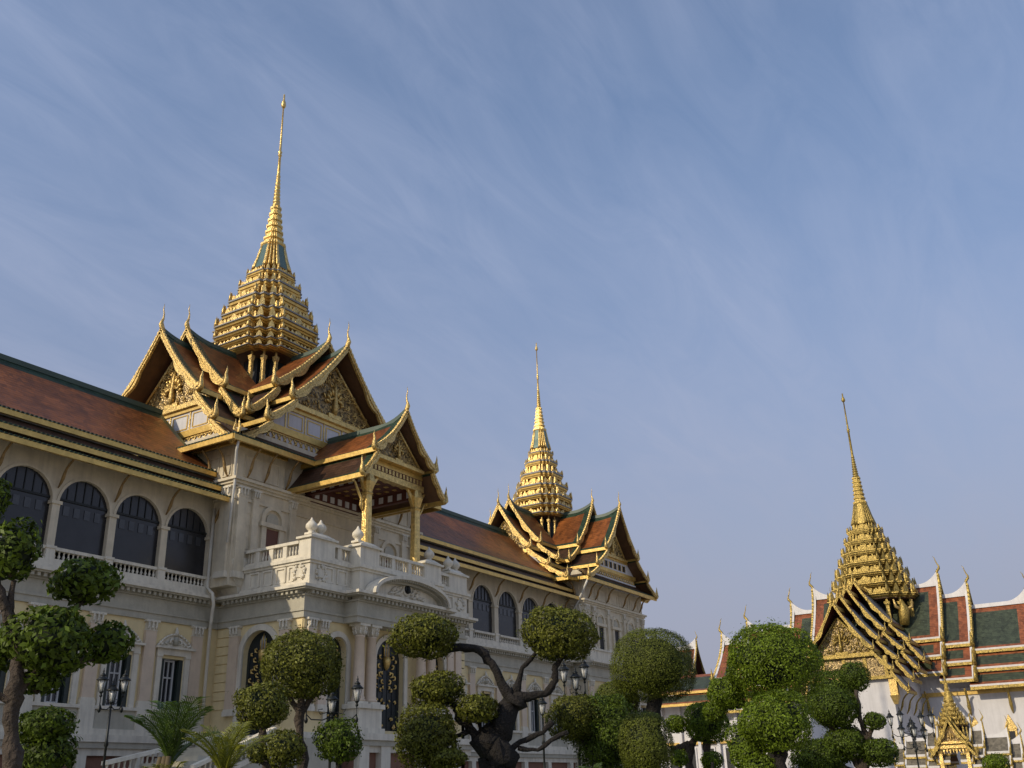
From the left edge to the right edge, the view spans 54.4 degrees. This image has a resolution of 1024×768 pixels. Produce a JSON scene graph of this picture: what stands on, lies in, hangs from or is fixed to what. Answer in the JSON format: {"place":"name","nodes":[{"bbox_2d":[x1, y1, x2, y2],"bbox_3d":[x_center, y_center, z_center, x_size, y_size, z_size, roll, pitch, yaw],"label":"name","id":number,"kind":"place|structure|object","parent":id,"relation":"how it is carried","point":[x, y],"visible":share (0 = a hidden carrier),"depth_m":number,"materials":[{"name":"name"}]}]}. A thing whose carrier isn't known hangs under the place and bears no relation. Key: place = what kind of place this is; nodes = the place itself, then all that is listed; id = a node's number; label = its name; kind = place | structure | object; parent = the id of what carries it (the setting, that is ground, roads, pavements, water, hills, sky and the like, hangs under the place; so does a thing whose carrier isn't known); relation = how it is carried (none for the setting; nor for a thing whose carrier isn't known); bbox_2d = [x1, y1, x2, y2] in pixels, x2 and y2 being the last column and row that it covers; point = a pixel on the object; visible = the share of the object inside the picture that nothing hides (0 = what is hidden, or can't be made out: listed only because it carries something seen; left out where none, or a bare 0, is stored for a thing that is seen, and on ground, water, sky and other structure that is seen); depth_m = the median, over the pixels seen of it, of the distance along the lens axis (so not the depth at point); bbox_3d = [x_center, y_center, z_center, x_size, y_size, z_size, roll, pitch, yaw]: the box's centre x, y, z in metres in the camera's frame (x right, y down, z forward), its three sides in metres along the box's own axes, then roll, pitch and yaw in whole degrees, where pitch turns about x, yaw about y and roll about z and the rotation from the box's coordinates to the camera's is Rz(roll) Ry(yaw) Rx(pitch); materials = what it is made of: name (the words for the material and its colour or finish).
{"place":"outdoors","nodes":[
{"label":"outdoors","id":0,"kind":"place"},
{"bbox_2d":[0,94,658,767],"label":"palace hall","id":1,"kind":"structure","parent":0,"point":[246,484],"depth_m":52.59,"materials":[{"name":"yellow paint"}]},
{"bbox_2d":[0,611,23,692],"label":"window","id":2,"kind":"structure","parent":1,"relation":"in","point":[2,675],"depth_m":40.58,"materials":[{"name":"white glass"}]},
{"bbox_2d":[33,651,79,703],"bbox_3d":[-19.460,11.771,42.832,0.640,3.861,2.280,-15,-26,29],"label":"window","id":3,"kind":"structure","parent":1,"relation":"in","point":[61,696],"depth_m":42.74,"materials":[{"name":"white glass"}]},
{"bbox_2d":[95,620,145,706],"bbox_3d":[-17.861,12.679,45.164,0.640,3.861,2.280,-15,-26,29],"label":"window","id":4,"kind":"structure","parent":1,"relation":"in","point":[113,671],"depth_m":45.21,"materials":[{"name":"white glass"}]},
{"bbox_2d":[151,627,195,709],"bbox_3d":[-16.262,13.587,47.497,0.640,3.861,2.280,-15,-26,29],"label":"window","id":5,"kind":"structure","parent":1,"relation":"in","point":[167,673],"depth_m":47.55,"materials":[{"name":"white glass"}]},
{"bbox_2d":[243,631,273,734],"bbox_3d":[-12.093,14.362,47.941,2.200,4.860,0.440,-15,-26,29],"label":"door","id":6,"kind":"structure","parent":1,"relation":"in","point":[257,646],"depth_m":48.58,"materials":[{"name":"metal"}]},
{"bbox_2d":[259,506,286,560],"bbox_3d":[-12.705,8.517,52.634,0.240,4.160,1.850,-15,-26,29],"label":"door","id":7,"kind":"structure","parent":1,"relation":"in","point":[268,537],"depth_m":52.93,"materials":[{"name":"beige paint"}]},
{"bbox_2d":[326,638,340,722],"bbox_3d":[-8.794,14.633,48.400,0.267,4.530,1.350,-15,-26,29],"label":"door","id":8,"kind":"structure","parent":1,"relation":"in","point":[336,709],"depth_m":48.45,"materials":[{"name":"metal"}]},
{"bbox_2d":[376,640,398,730],"bbox_3d":[-6.539,15.609,51.632,0.398,4.550,2.300,-15,-26,29],"label":"door","id":9,"kind":"structure","parent":1,"relation":"in","point":[387,674],"depth_m":51.83,"materials":[{"name":"metal"}]},
{"bbox_2d":[380,540,398,566],"bbox_3d":[-7.429,11.513,60.330,0.240,4.160,1.850,-15,-26,29],"label":"door","id":10,"kind":"structure","parent":1,"relation":"in","point":[388,550],"depth_m":60.93,"materials":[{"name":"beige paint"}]},
{"bbox_2d":[464,676,469,700],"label":"window","id":11,"kind":"structure","parent":1,"relation":"in","point":[466,681],"depth_m":66.75,"materials":[{"name":"white glass"}]},
{"bbox_2d":[475,671,496,727],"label":"window","id":12,"kind":"structure","parent":1,"relation":"in","point":[484,683],"depth_m":68.74,"materials":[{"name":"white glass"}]},
{"bbox_2d":[506,675,521,730],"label":"window","id":13,"kind":"structure","parent":1,"relation":"in","point":[510,682],"depth_m":71.15,"materials":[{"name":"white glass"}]},
{"bbox_2d":[526,678,541,731],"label":"window","id":14,"kind":"structure","parent":1,"relation":"in","point":[534,714],"depth_m":73.59,"materials":[{"name":"white glass"}]},
{"bbox_2d":[549,683,566,731],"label":"window","id":15,"kind":"structure","parent":1,"relation":"in","point":[557,692],"depth_m":76.26,"materials":[{"name":"white glass"}]},
{"bbox_2d":[596,612,606,649],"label":"window","id":16,"kind":"structure","parent":1,"relation":"in","point":[603,645],"depth_m":81.86,"materials":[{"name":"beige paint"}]},
{"bbox_2d":[611,616,622,652],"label":"window","id":17,"kind":"structure","parent":1,"relation":"in","point":[616,635],"depth_m":84.04,"materials":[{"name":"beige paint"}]},
{"bbox_2d":[626,620,634,646],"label":"door","id":18,"kind":"structure","parent":1,"relation":"in","point":[628,627],"depth_m":86.27,"materials":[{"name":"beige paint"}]},
{"bbox_2d":[637,695,646,712],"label":"window","id":19,"kind":"structure","parent":1,"relation":"in","point":[642,709],"depth_m":84.39,"materials":[{"name":"white glass"}]},
{"bbox_2d":[0,0,1023,673],"label":"sky","id":20,"kind":"structure","parent":0,"point":[710,225],"materials":[{"name":"blue"}]},
{"bbox_2d":[577,762,601,767],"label":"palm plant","id":21,"kind":"object","parent":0,"point":[598,765],"visible":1,"depth_m":13.05,"materials":[{"name":"green plant"}]},
{"bbox_2d":[710,393,1023,767],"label":"throne hall","id":22,"kind":"structure","parent":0,"point":[888,622],"depth_m":104.05,"materials":[{"name":"gold tile"}]},
{"bbox_2d":[972,716,977,726],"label":"window","id":23,"kind":"structure","parent":22,"relation":"in","point":[974,722],"depth_m":100.74,"materials":[{"name":"gold metal"}]},
{"bbox_2d":[1004,715,1017,739],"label":"window","id":24,"kind":"structure","parent":22,"relation":"in","point":[1012,727],"depth_m":98.79,"materials":[{"name":"gold metal"}]},
{"label":"lawn","id":25,"kind":"structure","parent":0,"visible":0},
{"bbox_2d":[19,705,82,767],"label":"topiary tree","id":26,"kind":"object","parent":25,"relation":"on","point":[44,736],"visible":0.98,"depth_m":8.93,"materials":[{"name":"green plant"}]},
{"bbox_2d":[0,477,135,767],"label":"topiary tree","id":27,"kind":"object","parent":25,"relation":"on","point":[44,646],"visible":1,"depth_m":7.99,"materials":[{"name":"green plant"}]},
{"bbox_2d":[96,668,130,767],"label":"street lamp","id":28,"kind":"object","parent":25,"relation":"on","point":[113,687],"visible":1,"depth_m":14.29,"materials":[{"name":"black metal"}]},
{"bbox_2d":[142,761,188,767],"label":"palm plant","id":29,"kind":"object","parent":25,"relation":"on","point":[177,765],"visible":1,"depth_m":9.82,"materials":[{"name":"green plant"}]},
{"bbox_2d":[124,695,219,767],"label":"palm plant","id":30,"kind":"object","parent":25,"relation":"on","point":[170,735],"visible":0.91,"depth_m":10.69,"materials":[{"name":"green plant"}]},
{"bbox_2d":[179,721,274,767],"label":"palm plant","id":31,"kind":"object","parent":25,"relation":"on","point":[221,756],"visible":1,"depth_m":9.81,"materials":[{"name":"green plant"}]},
{"bbox_2d":[228,679,293,767],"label":"topiary tree","id":32,"kind":"object","parent":25,"relation":"on","point":[262,707],"visible":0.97,"depth_m":12.82,"materials":[{"name":"green plant"}]},
{"bbox_2d":[246,728,307,767],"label":"topiary tree","id":33,"kind":"object","parent":25,"relation":"on","point":[285,747],"visible":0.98,"depth_m":11.81,"materials":[{"name":"green plant"}]},
{"bbox_2d":[253,624,345,767],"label":"topiary tree","id":34,"kind":"object","parent":25,"relation":"on","point":[305,665],"visible":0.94,"depth_m":13.93,"materials":[{"name":"green plant"}]},
{"bbox_2d":[304,676,363,767],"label":"street lamp","id":35,"kind":"object","parent":25,"relation":"on","point":[357,685],"visible":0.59,"depth_m":15.99,"materials":[{"name":"black metal"}]},
{"bbox_2d":[311,714,364,767],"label":"topiary tree","id":36,"kind":"object","parent":25,"relation":"on","point":[338,738],"visible":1,"depth_m":12.87,"materials":[{"name":"green plant"}]},
{"bbox_2d":[382,602,604,767],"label":"topiary tree","id":37,"kind":"object","parent":25,"relation":"on","point":[429,738],"visible":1,"depth_m":16.05,"materials":[{"name":"green plant"}]},
{"bbox_2d":[537,698,546,767],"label":"street lamp","id":38,"kind":"object","parent":25,"relation":"on","point":[542,708],"visible":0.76,"depth_m":22.78,"materials":[{"name":"black metal"}]},
{"bbox_2d":[558,660,589,767],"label":"street lamp","id":39,"kind":"object","parent":25,"relation":"on","point":[564,668],"visible":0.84,"depth_m":23.02,"materials":[{"name":"black metal"}]},
{"bbox_2d":[542,689,647,767],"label":"topiary tree","id":40,"kind":"object","parent":25,"relation":"on","point":[590,727],"visible":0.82,"depth_m":17.75,"materials":[{"name":"green plant"}]},
{"bbox_2d":[596,627,696,725],"bbox_3d":[2.874,7.565,20.572,2.262,4.950,1.861,-15,-26,29],"label":"topiary tree","id":41,"kind":"object","parent":25,"relation":"on","point":[654,667],"visible":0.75,"depth_m":20.63,"materials":[{"name":"green plant"}]},
{"bbox_2d":[617,709,675,767],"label":"topiary tree","id":42,"kind":"object","parent":25,"relation":"on","point":[644,740],"visible":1,"depth_m":16.55,"materials":[{"name":"green plant"}]},
{"bbox_2d":[670,749,723,767],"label":"topiary tree","id":43,"kind":"object","parent":25,"relation":"on","point":[711,759],"visible":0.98,"depth_m":21.26,"materials":[{"name":"green plant"}]},
{"bbox_2d":[664,700,732,767],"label":"topiary tree","id":44,"kind":"object","parent":25,"relation":"on","point":[696,727],"visible":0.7,"depth_m":22.16,"materials":[{"name":"green plant"}]},
{"bbox_2d":[702,617,832,757],"bbox_3d":[4.780,6.701,18.258,2.580,4.746,2.008,-15,-26,29],"label":"topiary tree","id":45,"kind":"object","parent":25,"relation":"on","point":[770,660],"visible":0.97,"depth_m":18.38,"materials":[{"name":"green plant"}]},
{"bbox_2d":[722,687,818,767],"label":"topiary tree","id":46,"kind":"object","parent":25,"relation":"on","point":[777,724],"visible":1,"depth_m":16.74,"materials":[{"name":"green plant"}]},
{"bbox_2d":[788,661,901,767],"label":"topiary tree","id":47,"kind":"object","parent":25,"relation":"on","point":[836,705],"visible":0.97,"depth_m":23.16,"materials":[{"name":"green plant"}]},
{"label":"lawn","id":48,"kind":"structure","parent":0,"visible":0},
{"bbox_2d":[981,752,1009,767],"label":"topiary tree","id":49,"kind":"object","parent":48,"relation":"on","point":[992,760],"visible":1,"depth_m":25.39,"materials":[{"name":"green plant"}]},
{"label":"ground","id":50,"kind":"structure","parent":0,"visible":0},
{"bbox_2d":[675,632,705,674],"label":"gatehouse","id":51,"kind":"object","parent":50,"relation":"on","point":[699,667],"visible":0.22,"depth_m":129.49,"materials":[{"name":"white tile"}]},
{"bbox_2d":[660,673,751,767],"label":"gallery","id":52,"kind":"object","parent":50,"relation":"on","point":[698,693],"visible":0.16,"depth_m":115.90,"materials":[{"name":"stone"}]},
{"bbox_2d":[692,748,697,767],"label":"column","id":53,"kind":"structure","parent":52,"relation":"in","point":[695,759],"depth_m":114.51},
{"bbox_2d":[724,746,735,767],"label":"column","id":54,"kind":"structure","parent":52,"relation":"in","point":[728,765],"depth_m":112.54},
{"bbox_2d":[886,708,934,767],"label":"street lamp","id":55,"kind":"object","parent":50,"relation":"on","point":[912,726],"visible":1,"depth_m":31.78,"materials":[{"name":"black metal"}]},
{"bbox_2d":[894,655,1023,767],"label":"gold pavilion","id":56,"kind":"structure","parent":50,"relation":"on","point":[955,731],"depth_m":82.42,"materials":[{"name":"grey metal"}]}
]}

